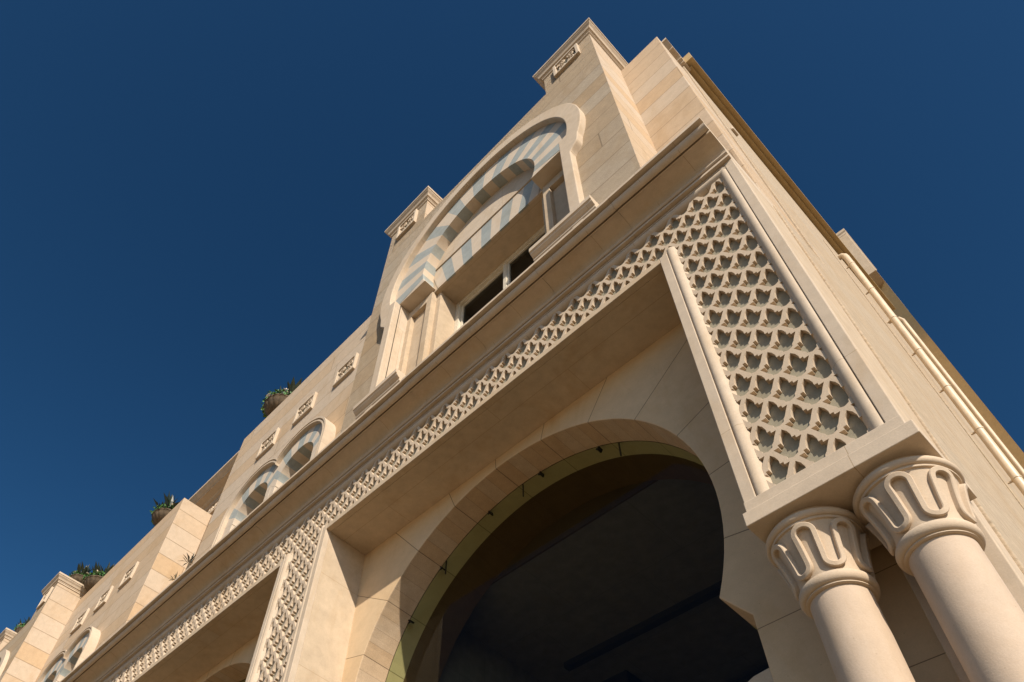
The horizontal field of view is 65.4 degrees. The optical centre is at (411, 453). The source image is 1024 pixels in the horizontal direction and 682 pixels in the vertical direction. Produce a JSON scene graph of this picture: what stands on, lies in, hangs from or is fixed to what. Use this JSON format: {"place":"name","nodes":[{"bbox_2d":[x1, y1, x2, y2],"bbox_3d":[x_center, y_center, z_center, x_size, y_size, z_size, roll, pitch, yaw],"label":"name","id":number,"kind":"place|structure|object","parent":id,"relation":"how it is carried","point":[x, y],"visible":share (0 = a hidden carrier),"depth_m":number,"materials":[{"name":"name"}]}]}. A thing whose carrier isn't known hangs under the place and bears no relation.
{"place":"outdoors","nodes":[
{"label":"outdoors","id":0,"kind":"place"},
{"bbox_2d":[0,18,1023,681],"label":"palace building","id":1,"kind":"structure","parent":0,"point":[638,368],"depth_m":10.60,"materials":[{"name":"stone"}]},
{"bbox_2d":[14,616,30,632],"bbox_3d":[-16.631,7.652,34.082,1.198,1.189,1.109,4,-51,3],"label":"potted plant","id":2,"kind":"object","parent":1,"relation":"on","point":[18,627],"visible":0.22,"depth_m":33.89,"materials":[{"name":"green plant"}]},
{"bbox_2d":[37,649,66,681],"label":"arched window","id":3,"kind":"structure","parent":1,"relation":"in","point":[50,674],"depth_m":25.36,"materials":[{"name":"stone"}]},
{"bbox_2d":[55,626,100,681],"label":"arched window","id":4,"kind":"structure","parent":1,"relation":"in","point":[87,640],"depth_m":24.21,"materials":[{"name":"stone"}]},
{"bbox_2d":[69,562,92,584],"bbox_3d":[-13.117,4.986,31.333,0.972,1.062,1.245,37,-56,-22],"label":"potted plant","id":5,"kind":"object","parent":1,"relation":"on","point":[79,573],"visible":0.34,"depth_m":31.10,"materials":[{"name":"green plant"}]},
{"bbox_2d":[82,562,114,591],"bbox_3d":[-12.127,5.083,30.442,1.391,1.862,1.316,4,-51,4],"label":"potted plant","id":6,"kind":"object","parent":1,"relation":"on","point":[96,576],"visible":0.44,"depth_m":30.23,"materials":[{"name":"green plant"}]},
{"bbox_2d":[150,490,178,527],"bbox_3d":[-8.634,2.263,27.687,1.259,1.776,1.424,7,-51,1],"label":"potted plant","id":7,"kind":"object","parent":1,"relation":"on","point":[159,513],"visible":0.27,"depth_m":27.56,"materials":[{"name":"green plant"}]},
{"bbox_2d":[182,552,195,568],"bbox_3d":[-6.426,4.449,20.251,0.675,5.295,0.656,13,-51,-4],"label":"spiky plant","id":8,"kind":"object","parent":1,"relation":"on","point":[190,561],"visible":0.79,"depth_m":21.98,"materials":[{"name":"green plant"}]},
{"bbox_2d":[211,457,277,547],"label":"arched window","id":9,"kind":"structure","parent":1,"relation":"in","point":[256,489],"depth_m":19.35,"materials":[{"name":"stone"}]},
{"bbox_2d":[261,377,301,417],"bbox_3d":[-3.983,-1.395,24.304,1.273,1.781,1.716,37,-56,-22],"label":"potted plant","id":10,"kind":"object","parent":1,"relation":"on","point":[274,401],"visible":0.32,"depth_m":24.18,"materials":[{"name":"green plant"}]},
{"bbox_2d":[268,416,335,496],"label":"arched window","id":11,"kind":"structure","parent":1,"relation":"in","point":[315,435],"depth_m":18.39,"materials":[{"name":"stone"}]},
{"bbox_2d":[454,225,544,331],"bbox_3d":[1.621,-2.471,13.452,0.120,3.508,2.572,37,-56,-22],"label":"window","id":12,"kind":"structure","parent":1,"relation":"in","point":[521,259],"depth_m":14.63,"materials":[{"name":"black glass"}]},
{"bbox_2d":[0,0,1023,633],"label":"sky","id":13,"kind":"structure","parent":0,"point":[199,199],"materials":[{"name":"blue"}]}
]}

